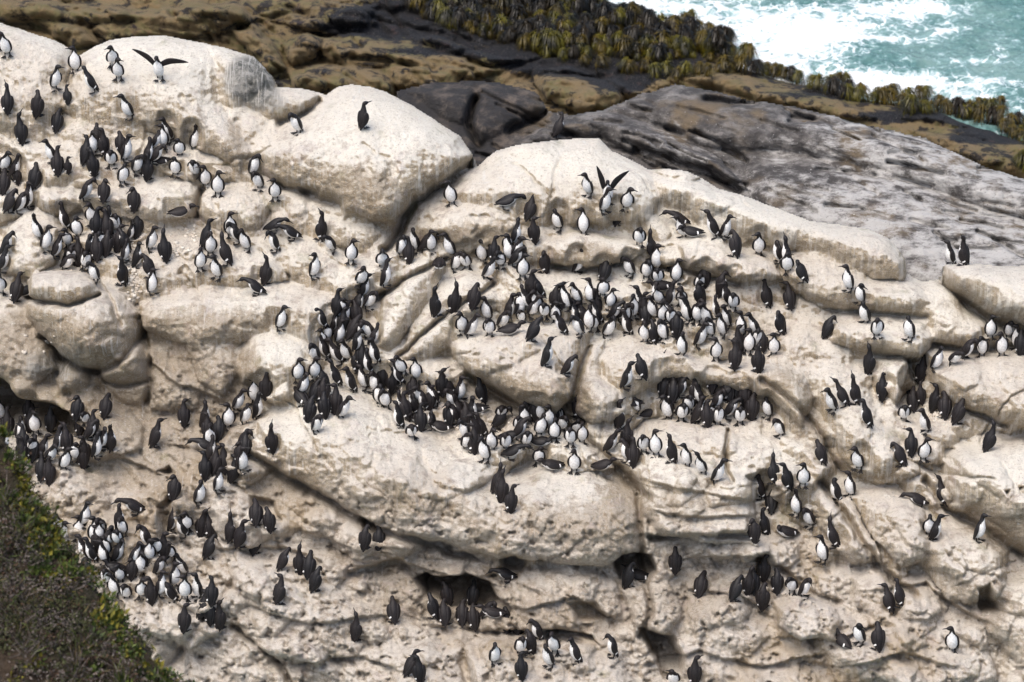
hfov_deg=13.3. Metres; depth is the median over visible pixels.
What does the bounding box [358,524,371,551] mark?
murre
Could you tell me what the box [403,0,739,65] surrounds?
kelp bed
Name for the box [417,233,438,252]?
murre
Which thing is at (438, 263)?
murre
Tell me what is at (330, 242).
murre
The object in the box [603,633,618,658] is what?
murre
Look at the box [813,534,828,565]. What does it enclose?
murre
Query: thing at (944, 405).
murre
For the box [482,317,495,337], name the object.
murre
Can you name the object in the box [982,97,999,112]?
sea palm
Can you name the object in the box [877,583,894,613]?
murre
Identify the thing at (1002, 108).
sea palm
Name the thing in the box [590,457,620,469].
murre
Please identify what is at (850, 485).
murre
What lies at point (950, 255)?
murre
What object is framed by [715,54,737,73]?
sea palm
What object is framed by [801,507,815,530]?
murre
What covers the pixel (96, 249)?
murre
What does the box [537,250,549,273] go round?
murre
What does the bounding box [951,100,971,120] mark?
sea palm
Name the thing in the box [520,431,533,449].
murre
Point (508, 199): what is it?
murre
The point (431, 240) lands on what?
murre
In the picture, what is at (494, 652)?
murre
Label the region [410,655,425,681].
murre
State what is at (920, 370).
murre
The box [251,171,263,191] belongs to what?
murre
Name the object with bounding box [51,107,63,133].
murre
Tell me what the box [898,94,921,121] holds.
sea palm
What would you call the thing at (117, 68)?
murre
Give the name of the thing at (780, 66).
sea palm
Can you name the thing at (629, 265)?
murre
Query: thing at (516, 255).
murre
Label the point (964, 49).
sea water
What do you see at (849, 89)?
sea palm
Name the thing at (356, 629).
murre
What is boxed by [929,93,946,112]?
sea palm
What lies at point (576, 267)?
murre
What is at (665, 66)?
sea palm
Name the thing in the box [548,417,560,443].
murre
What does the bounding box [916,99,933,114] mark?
sea palm
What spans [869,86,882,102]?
sea palm
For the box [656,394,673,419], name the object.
murre
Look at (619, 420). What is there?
murre
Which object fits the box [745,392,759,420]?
murre
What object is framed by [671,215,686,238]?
murre
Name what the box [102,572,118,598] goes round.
murre
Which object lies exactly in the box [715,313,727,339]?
murre
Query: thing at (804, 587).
murre
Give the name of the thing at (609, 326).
murre
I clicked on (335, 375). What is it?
murre
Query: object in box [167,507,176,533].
murre
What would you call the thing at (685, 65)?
sea palm
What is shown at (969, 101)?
sea palm
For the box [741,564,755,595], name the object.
murre
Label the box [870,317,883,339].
murre
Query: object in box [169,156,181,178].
murre
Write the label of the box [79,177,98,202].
murre
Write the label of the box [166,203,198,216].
murre
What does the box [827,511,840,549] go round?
murre
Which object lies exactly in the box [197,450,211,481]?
murre
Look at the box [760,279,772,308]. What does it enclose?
murre
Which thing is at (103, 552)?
murre
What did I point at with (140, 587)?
murre
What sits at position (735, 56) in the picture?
sea palm
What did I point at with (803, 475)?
murre
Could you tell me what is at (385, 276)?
murre
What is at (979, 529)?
murre
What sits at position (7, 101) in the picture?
murre
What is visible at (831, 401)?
murre
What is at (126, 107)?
murre
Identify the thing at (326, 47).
tidal shelf
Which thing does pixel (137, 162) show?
murre
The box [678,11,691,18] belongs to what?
sea palm
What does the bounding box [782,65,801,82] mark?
sea palm
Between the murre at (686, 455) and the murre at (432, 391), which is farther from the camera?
the murre at (432, 391)
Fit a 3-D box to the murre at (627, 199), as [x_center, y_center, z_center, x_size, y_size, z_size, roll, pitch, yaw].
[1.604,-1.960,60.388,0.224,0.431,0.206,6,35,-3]
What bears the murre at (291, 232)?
on the rock slope
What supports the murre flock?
on the rock slope
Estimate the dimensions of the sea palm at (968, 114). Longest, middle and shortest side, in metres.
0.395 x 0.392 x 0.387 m
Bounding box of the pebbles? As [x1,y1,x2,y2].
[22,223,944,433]
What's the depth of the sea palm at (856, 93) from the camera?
76.67 m
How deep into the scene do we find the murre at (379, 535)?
58.48 m
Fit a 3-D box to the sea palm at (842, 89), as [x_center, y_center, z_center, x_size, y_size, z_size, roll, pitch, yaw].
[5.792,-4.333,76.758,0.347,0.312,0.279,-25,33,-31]
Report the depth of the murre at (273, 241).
60.23 m
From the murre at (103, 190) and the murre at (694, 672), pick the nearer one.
the murre at (694, 672)
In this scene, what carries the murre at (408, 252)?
on the rock slope
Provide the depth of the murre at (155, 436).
59.29 m
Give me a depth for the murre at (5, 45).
61.23 m
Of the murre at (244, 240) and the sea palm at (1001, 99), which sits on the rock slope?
the murre at (244, 240)
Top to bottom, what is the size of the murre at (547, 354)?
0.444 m
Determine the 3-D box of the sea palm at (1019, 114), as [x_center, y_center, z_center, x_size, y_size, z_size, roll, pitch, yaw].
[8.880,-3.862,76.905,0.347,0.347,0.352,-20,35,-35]
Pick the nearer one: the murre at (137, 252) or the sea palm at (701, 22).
the murre at (137, 252)
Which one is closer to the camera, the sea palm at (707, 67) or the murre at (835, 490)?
the murre at (835, 490)
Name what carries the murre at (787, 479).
on the rock slope
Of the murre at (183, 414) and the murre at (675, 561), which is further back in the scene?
the murre at (183, 414)
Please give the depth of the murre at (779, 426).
59.18 m
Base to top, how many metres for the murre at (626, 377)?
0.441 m
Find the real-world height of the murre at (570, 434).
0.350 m
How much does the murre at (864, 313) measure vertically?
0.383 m
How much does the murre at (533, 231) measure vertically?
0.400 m
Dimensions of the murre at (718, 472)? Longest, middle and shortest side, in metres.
0.437 x 0.261 x 0.201 m
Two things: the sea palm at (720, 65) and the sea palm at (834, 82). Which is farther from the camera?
the sea palm at (720, 65)
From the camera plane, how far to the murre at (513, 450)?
58.79 m
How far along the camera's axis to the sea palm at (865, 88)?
76.89 m
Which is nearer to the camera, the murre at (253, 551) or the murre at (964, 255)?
the murre at (253, 551)
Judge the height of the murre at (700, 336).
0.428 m
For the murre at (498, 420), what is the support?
on the rock slope
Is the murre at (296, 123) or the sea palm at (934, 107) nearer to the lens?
the murre at (296, 123)
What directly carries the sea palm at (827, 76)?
on the tidal shelf
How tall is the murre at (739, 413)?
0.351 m
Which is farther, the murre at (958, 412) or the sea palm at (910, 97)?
the sea palm at (910, 97)
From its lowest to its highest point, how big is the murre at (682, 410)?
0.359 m
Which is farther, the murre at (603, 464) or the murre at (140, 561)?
the murre at (603, 464)
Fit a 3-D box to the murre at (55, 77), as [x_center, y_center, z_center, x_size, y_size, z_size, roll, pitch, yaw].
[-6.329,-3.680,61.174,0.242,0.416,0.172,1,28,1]
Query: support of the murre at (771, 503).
on the rock slope
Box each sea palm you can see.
[537,45,556,58]
[557,47,568,62]
[578,53,592,67]
[593,53,612,71]
[615,56,630,73]
[621,59,638,75]
[637,57,654,72]
[645,62,663,80]
[656,13,667,21]
[658,60,674,78]
[670,66,685,83]
[677,60,694,79]
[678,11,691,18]
[686,8,699,18]
[691,61,704,75]
[695,19,707,32]
[699,62,715,78]
[712,61,725,72]
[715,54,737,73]
[730,54,746,70]
[732,53,749,74]
[737,42,756,59]
[738,43,760,62]
[744,60,761,76]
[752,59,766,75]
[757,63,769,77]
[764,61,771,76]
[765,62,781,78]
[771,63,785,77]
[776,67,787,81]
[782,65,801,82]
[789,69,805,84]
[803,74,820,89]
[806,73,825,91]
[818,74,840,91]
[822,75,843,96]
[833,85,849,100]
[834,71,846,84]
[839,83,854,100]
[842,72,854,84]
[842,79,855,86]
[850,85,867,102]
[853,82,874,101]
[865,92,878,104]
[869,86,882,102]
[874,85,892,104]
[883,87,898,105]
[885,84,900,92]
[890,83,902,93]
[893,92,905,106]
[896,87,918,106]
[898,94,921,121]
[902,97,923,114]
[912,85,928,98]
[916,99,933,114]
[920,85,936,100]
[926,100,938,113]
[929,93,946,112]
[938,98,957,115]
[945,96,962,117]
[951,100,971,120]
[956,104,972,120]
[960,99,975,119]
[964,102,978,119]
[969,104,990,125]
[973,97,982,104]
[978,97,988,109]
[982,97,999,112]
[984,106,1003,127]
[991,105,1009,126]
[994,95,1008,107]
[996,118,1011,135]
[1005,123,1018,139]
[1006,112,1020,125]
[1009,153,1023,169]
[1010,128,1023,141]
[1013,149,1023,173]
[1014,111,1023,125]
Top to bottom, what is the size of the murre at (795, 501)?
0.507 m
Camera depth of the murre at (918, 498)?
58.77 m
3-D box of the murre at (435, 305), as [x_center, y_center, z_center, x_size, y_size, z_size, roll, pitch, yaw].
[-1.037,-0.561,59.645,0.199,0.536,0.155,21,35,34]
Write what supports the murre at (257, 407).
on the rock slope
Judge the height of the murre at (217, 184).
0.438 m
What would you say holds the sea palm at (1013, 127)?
on the tidal shelf
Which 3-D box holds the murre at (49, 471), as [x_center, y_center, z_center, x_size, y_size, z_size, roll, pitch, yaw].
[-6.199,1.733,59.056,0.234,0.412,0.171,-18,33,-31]
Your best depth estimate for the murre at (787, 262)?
60.02 m
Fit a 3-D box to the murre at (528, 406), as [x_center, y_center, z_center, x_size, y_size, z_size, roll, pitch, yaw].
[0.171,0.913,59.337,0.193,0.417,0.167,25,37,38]
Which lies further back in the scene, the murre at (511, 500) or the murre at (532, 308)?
the murre at (532, 308)
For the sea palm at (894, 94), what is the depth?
76.88 m
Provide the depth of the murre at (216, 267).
59.90 m
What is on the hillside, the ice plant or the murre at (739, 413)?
the ice plant
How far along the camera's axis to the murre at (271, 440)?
58.75 m
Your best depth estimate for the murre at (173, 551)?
58.38 m
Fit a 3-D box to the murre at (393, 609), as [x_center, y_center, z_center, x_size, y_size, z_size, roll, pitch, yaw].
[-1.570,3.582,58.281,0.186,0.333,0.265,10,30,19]
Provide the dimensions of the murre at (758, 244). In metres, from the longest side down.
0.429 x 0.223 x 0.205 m
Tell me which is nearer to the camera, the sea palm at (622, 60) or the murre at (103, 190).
the murre at (103, 190)
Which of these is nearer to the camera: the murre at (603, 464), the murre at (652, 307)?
the murre at (603, 464)
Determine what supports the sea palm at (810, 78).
on the tidal shelf
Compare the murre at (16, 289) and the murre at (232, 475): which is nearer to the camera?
the murre at (232, 475)
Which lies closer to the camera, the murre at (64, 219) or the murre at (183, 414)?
the murre at (183, 414)
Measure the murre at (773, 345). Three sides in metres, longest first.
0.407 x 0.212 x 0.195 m
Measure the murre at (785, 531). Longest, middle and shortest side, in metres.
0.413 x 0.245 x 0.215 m
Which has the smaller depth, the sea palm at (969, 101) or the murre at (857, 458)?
the murre at (857, 458)
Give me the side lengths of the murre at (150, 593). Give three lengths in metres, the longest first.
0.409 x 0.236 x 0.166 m
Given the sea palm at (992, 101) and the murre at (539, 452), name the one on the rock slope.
the murre at (539, 452)
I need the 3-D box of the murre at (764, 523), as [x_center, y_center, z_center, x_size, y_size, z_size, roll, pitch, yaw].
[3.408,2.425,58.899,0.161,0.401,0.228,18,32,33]
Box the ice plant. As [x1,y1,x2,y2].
[0,422,194,681]
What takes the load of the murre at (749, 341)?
on the rock slope
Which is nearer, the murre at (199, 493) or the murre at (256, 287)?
the murre at (199, 493)
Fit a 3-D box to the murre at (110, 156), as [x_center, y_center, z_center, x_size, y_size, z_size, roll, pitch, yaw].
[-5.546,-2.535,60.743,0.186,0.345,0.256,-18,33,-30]
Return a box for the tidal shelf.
[0,0,1023,178]
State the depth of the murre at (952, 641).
57.72 m
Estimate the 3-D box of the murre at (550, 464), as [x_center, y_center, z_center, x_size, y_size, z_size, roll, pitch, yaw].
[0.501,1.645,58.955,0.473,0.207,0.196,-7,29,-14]
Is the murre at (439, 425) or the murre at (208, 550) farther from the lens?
the murre at (439, 425)
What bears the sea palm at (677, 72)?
on the tidal shelf
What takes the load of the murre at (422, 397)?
on the rock slope
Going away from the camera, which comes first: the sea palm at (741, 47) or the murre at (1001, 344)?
the murre at (1001, 344)
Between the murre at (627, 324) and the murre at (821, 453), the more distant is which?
the murre at (627, 324)
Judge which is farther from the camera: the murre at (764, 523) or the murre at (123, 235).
the murre at (123, 235)
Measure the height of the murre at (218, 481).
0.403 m
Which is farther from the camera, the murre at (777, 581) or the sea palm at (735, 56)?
the sea palm at (735, 56)
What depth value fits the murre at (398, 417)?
59.04 m
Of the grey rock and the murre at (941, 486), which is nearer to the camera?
the murre at (941, 486)
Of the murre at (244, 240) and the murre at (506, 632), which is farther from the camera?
the murre at (244, 240)
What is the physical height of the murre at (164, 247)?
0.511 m
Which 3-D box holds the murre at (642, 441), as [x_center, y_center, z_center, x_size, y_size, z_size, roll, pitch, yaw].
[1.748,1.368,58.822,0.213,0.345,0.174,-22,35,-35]
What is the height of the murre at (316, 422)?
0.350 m
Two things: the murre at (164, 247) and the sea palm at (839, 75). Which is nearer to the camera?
the murre at (164, 247)
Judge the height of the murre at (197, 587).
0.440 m
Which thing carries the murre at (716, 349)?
on the rock slope
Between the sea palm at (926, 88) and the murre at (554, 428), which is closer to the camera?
the murre at (554, 428)
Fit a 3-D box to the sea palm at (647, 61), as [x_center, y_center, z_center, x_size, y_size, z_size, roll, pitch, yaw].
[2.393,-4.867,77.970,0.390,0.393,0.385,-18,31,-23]
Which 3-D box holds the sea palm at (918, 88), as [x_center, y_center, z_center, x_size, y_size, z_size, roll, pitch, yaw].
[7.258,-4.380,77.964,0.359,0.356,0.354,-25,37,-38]
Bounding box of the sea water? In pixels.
[608,0,1023,140]
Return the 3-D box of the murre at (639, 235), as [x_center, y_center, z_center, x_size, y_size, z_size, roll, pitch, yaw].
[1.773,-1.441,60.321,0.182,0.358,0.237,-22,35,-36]
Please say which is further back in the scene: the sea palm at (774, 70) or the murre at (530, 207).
the sea palm at (774, 70)
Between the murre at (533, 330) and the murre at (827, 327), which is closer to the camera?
the murre at (533, 330)
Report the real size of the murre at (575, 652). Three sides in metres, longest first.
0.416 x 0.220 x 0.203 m
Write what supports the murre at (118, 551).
on the rock slope
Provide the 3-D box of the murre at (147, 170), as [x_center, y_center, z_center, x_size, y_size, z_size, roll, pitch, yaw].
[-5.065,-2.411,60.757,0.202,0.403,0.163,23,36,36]
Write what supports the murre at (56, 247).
on the rock slope
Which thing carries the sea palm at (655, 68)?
on the tidal shelf
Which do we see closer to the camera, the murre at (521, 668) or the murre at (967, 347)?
the murre at (521, 668)
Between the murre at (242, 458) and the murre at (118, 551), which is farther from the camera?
the murre at (242, 458)
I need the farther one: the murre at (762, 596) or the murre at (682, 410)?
the murre at (682, 410)
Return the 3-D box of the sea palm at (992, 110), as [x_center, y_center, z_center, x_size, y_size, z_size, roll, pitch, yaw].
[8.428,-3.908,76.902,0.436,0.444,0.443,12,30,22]
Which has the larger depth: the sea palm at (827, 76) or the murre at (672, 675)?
the sea palm at (827, 76)
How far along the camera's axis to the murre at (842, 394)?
59.07 m
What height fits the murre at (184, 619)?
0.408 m
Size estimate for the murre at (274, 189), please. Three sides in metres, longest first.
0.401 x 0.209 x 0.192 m
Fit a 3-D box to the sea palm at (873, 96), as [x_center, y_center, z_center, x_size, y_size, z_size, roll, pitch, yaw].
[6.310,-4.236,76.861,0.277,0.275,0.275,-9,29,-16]
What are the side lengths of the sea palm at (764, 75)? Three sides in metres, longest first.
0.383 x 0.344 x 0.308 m
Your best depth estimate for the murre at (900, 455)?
58.78 m
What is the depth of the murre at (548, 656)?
57.42 m
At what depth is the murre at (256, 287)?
59.84 m
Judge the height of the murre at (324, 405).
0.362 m
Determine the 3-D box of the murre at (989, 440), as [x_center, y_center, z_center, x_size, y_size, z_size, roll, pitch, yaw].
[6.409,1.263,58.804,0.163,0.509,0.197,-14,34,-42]
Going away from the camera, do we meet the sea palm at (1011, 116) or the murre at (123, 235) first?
the murre at (123, 235)
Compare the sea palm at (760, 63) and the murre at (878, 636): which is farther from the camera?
the sea palm at (760, 63)
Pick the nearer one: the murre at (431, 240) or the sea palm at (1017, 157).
the murre at (431, 240)
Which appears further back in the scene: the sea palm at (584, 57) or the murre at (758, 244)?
the sea palm at (584, 57)
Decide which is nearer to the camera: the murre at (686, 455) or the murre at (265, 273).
the murre at (686, 455)
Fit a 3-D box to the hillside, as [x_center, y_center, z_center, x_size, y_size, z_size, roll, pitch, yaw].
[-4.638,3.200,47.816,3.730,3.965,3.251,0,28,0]
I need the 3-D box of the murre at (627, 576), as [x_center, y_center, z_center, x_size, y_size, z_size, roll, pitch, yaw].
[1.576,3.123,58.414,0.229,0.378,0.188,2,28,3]
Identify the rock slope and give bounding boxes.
[0,23,1023,681]
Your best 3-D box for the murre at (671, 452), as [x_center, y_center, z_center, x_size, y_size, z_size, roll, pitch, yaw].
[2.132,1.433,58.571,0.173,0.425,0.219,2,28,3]
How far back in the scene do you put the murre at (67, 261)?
60.23 m
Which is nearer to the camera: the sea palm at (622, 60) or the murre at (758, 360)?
the murre at (758, 360)
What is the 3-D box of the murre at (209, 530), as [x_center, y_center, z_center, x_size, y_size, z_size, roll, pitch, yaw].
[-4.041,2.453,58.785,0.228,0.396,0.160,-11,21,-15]
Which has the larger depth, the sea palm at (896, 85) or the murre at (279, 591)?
the sea palm at (896, 85)
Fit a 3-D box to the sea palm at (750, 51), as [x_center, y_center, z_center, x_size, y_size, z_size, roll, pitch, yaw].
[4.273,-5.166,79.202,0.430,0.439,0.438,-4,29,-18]
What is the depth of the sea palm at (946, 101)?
77.08 m
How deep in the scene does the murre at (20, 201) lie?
60.63 m
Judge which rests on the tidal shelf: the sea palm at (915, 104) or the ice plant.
the sea palm at (915, 104)
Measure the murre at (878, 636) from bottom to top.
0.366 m
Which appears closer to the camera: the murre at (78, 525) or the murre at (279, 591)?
the murre at (279, 591)
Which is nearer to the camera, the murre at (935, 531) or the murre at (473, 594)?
the murre at (935, 531)
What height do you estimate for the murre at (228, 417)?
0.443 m
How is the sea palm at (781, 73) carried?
on the tidal shelf
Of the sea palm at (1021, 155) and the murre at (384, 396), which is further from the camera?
the sea palm at (1021, 155)
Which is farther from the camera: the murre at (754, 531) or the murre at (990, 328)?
the murre at (990, 328)
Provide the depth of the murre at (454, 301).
59.73 m
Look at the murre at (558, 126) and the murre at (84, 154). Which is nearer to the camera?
the murre at (84, 154)
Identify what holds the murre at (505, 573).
on the rock slope
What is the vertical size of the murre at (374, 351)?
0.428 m
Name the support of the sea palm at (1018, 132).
on the tidal shelf
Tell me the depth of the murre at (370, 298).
60.03 m
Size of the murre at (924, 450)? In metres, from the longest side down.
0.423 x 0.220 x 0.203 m
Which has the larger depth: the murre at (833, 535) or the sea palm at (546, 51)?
the sea palm at (546, 51)
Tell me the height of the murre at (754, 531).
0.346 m
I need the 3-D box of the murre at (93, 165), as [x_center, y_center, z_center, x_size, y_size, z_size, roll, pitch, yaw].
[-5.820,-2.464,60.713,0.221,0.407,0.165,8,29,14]
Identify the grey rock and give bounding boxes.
[397,81,1023,280]
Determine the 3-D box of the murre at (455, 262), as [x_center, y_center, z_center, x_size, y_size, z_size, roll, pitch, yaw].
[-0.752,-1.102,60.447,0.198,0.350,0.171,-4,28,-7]
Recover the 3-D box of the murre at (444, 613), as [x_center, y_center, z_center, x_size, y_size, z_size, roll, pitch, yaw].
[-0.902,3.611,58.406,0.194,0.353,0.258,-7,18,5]
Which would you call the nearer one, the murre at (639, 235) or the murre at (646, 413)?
the murre at (646, 413)
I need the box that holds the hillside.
[0,433,187,681]
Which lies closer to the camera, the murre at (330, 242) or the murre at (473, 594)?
the murre at (473, 594)
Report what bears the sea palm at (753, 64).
on the tidal shelf
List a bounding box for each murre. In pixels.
[0,32,12,57]
[1,79,13,115]
[9,271,24,303]
[12,190,29,215]
[14,108,29,145]
[23,181,34,209]
[28,162,41,191]
[31,89,44,119]
[42,455,55,486]
[49,64,64,91]
[50,145,63,176]
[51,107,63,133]
[51,232,68,260]
[58,201,70,230]
[60,254,76,269]
[62,521,70,540]
[65,46,81,73]
[71,514,84,542]
[79,134,91,165]
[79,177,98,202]
[79,251,92,270]
[81,65,98,94]
[84,261,99,284]
[86,148,99,177]
[90,233,103,262]
[93,539,108,567]
[97,178,110,203]
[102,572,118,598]
[104,149,117,169]
[110,538,124,560]
[111,57,123,81]
[111,498,145,516]
[113,93,133,121]
[115,255,128,286]
[117,163,129,186]
[117,228,131,252]
[118,583,131,601]
[126,186,140,213]
[131,154,146,177]
[131,241,143,268]
[132,49,187,81]
[134,550,147,577]
[135,577,149,600]
[139,576,157,605]
[141,152,153,181]
[146,225,160,253]
[146,268,159,296]
[148,418,167,448]
[152,556,167,577]
[156,116,173,145]
[157,224,171,263]
[164,581,178,603]
[165,474,181,501]
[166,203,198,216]
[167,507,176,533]
[167,541,176,561]
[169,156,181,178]
[177,398,191,428]
[177,603,193,633]
[187,572,202,602]
[189,124,198,149]
[193,479,205,508]
[194,247,206,272]
[195,164,211,189]
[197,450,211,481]
[202,533,217,560]
[204,231,217,256]
[204,512,214,537]
[206,254,222,282]
[210,170,225,197]
[213,467,226,494]
[213,597,226,631]
[219,228,232,265]
[219,402,235,430]
[227,453,238,483]
[233,519,250,549]
[236,277,266,296]
[236,446,251,475]
[237,228,250,253]
[237,430,253,441]
[240,403,251,424]
[249,497,262,527]
[249,544,260,556]
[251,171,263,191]
[252,391,262,419]
[259,252,271,285]
[262,506,276,533]
[264,230,280,253]
[265,418,277,454]
[267,178,281,202]
[271,224,302,242]
[273,572,285,604]
[275,305,289,331]
[276,547,290,571]
[287,112,303,135]
[297,372,309,390]
[308,252,320,280]
[309,565,322,593]
[311,414,322,434]
[313,208,326,241]
[317,391,330,419]
[321,235,336,255]
[321,337,345,367]
[325,356,342,386]
[336,395,355,418]
[339,366,357,392]
[344,238,359,264]
[350,607,362,641]
[357,101,370,130]
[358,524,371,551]
[359,319,373,336]
[363,290,377,311]
[363,337,381,366]
[372,525,385,550]
[378,389,391,410]
[380,257,392,288]
[386,595,400,624]
[389,399,404,428]
[399,235,414,264]
[403,649,422,677]
[407,412,427,423]
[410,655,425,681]
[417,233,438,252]
[418,391,427,410]
[420,380,440,408]
[425,229,437,254]
[426,592,438,620]
[427,419,454,431]
[429,282,443,317]
[432,256,445,269]
[438,598,452,627]
[439,180,457,206]
[440,581,453,605]
[446,278,461,313]
[450,251,461,273]
[455,598,468,627]
[459,252,472,270]
[464,313,483,338]
[465,422,479,454]
[466,579,479,605]
[467,282,480,311]
[467,603,479,631]
[477,436,490,464]
[481,256,503,280]
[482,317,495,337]
[485,567,517,584]
[489,642,501,667]
[491,406,512,430]
[493,250,506,269]
[494,193,526,210]
[496,320,529,334]
[500,443,534,461]
[502,606,512,634]
[504,484,519,513]
[508,246,527,268]
[513,629,523,634]
[514,636,527,656]
[514,650,527,681]
[516,253,532,280]
[519,401,530,412]
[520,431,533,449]
[524,194,536,221]
[525,316,543,342]
[527,216,540,244]
[527,294,547,320]
[532,446,546,466]
[534,413,547,437]
[534,458,564,469]
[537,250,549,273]
[538,302,550,320]
[540,336,556,368]
[542,643,554,671]
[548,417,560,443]
[551,111,563,139]
[551,208,562,233]
[551,311,568,334]
[560,354,578,377]
[564,427,576,447]
[567,449,581,474]
[567,636,582,665]
[568,315,584,338]
[572,248,582,274]
[575,207,589,235]
[577,172,593,198]
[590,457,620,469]
[598,260,611,281]
[599,187,615,215]
[602,315,615,339]
[603,428,624,455]
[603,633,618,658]
[613,221,620,226]
[613,397,625,428]
[617,309,633,336]
[619,187,637,212]
[619,256,635,278]
[619,361,638,391]
[622,561,638,589]
[626,435,639,468]
[632,227,646,248]
[635,353,647,380]
[637,434,649,454]
[639,409,652,417]
[640,260,653,280]
[642,295,657,321]
[646,319,658,344]
[648,429,663,457]
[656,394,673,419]
[665,432,677,463]
[665,669,680,681]
[668,546,681,575]
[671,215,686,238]
[674,331,687,358]
[675,403,689,422]
[677,443,691,466]
[687,655,702,681]
[690,395,709,423]
[692,450,707,477]
[693,322,711,350]
[693,570,707,598]
[700,398,714,427]
[707,337,722,361]
[710,458,732,484]
[715,271,730,298]
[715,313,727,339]
[720,214,735,240]
[726,229,741,258]
[728,339,741,371]
[729,574,744,601]
[733,406,746,426]
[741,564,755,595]
[742,328,755,355]
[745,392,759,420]
[747,518,760,543]
[751,341,764,373]
[752,232,765,256]
[755,474,765,500]
[755,582,770,611]
[757,554,770,582]
[759,506,770,534]
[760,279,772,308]
[761,396,772,420]
[765,489,777,514]
[766,332,780,356]
[767,449,779,484]
[770,567,783,595]
[771,418,784,439]
[774,310,786,335]
[775,462,793,491]
[777,525,799,536]
[778,281,795,310]
[780,252,793,275]
[785,577,797,595]
[788,487,801,518]
[795,259,808,283]
[795,462,810,489]
[797,577,812,600]
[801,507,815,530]
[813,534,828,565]
[815,439,827,465]
[820,387,838,415]
[821,315,837,339]
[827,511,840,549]
[829,376,850,407]
[830,477,842,503]
[835,628,851,648]
[838,264,853,293]
[841,470,855,500]
[847,446,863,473]
[852,283,867,305]
[852,623,866,647]
[856,398,873,428]
[857,301,870,322]
[863,341,875,374]
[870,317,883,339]
[870,621,885,652]
[876,372,887,402]
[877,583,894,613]
[890,441,907,467]
[897,404,910,422]
[899,492,929,506]
[901,315,915,342]
[914,354,926,383]
[915,408,931,436]
[917,437,935,463]
[928,514,949,541]
[930,346,943,372]
[934,473,947,506]
[936,390,951,420]
[941,240,956,263]
[944,626,959,653]
[948,351,964,366]
[951,398,965,425]
[956,234,969,265]
[960,338,978,358]
[973,513,991,543]
[975,336,988,357]
[982,416,996,452]
[984,314,999,340]
[995,331,1008,356]
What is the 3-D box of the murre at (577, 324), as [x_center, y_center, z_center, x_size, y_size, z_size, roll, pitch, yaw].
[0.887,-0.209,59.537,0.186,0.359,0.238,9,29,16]
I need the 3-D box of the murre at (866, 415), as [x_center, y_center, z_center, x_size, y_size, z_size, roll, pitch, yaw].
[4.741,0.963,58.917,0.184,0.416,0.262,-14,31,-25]
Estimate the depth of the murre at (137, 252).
60.16 m
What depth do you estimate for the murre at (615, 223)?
60.71 m
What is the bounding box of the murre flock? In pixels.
[0,31,1023,656]
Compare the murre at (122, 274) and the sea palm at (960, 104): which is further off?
the sea palm at (960, 104)
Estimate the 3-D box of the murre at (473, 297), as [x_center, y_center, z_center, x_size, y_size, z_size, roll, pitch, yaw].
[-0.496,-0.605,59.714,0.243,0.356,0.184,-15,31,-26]
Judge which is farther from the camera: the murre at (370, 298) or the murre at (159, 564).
the murre at (370, 298)
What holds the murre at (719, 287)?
on the rock slope
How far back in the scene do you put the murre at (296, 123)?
60.70 m
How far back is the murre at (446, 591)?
58.76 m
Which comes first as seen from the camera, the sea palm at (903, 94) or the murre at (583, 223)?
the murre at (583, 223)
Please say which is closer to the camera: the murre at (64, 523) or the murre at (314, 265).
the murre at (64, 523)
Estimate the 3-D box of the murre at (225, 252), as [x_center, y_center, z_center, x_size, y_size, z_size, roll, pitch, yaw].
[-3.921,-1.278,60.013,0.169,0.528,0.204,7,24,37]
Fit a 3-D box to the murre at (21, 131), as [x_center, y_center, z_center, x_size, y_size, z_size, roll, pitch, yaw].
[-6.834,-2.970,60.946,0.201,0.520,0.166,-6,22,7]
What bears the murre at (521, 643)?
on the rock slope
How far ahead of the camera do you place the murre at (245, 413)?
59.31 m
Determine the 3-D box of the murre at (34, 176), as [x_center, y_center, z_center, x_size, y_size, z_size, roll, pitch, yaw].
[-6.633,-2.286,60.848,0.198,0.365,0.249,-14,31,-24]
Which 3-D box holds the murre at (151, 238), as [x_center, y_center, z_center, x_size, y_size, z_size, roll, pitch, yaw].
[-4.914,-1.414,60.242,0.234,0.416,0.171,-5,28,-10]
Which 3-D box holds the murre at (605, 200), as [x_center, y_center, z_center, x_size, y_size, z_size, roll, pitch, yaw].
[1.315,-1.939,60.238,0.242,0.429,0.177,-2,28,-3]
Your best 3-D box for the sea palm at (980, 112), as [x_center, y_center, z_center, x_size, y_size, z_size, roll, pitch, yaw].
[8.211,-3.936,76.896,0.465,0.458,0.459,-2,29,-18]
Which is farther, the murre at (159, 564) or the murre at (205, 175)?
the murre at (205, 175)
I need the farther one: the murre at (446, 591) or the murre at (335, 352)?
the murre at (335, 352)
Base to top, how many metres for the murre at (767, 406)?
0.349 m
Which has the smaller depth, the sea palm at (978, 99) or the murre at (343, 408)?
the murre at (343, 408)
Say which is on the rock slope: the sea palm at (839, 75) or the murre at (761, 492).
the murre at (761, 492)
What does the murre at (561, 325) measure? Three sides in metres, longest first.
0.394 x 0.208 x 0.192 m
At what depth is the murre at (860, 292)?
59.73 m
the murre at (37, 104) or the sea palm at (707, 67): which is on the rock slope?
the murre at (37, 104)
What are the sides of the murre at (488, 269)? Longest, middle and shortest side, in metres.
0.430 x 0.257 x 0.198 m
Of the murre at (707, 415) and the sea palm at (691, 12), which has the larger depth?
the sea palm at (691, 12)
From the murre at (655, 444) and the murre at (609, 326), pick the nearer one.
the murre at (655, 444)
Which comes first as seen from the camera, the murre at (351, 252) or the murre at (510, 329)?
the murre at (510, 329)

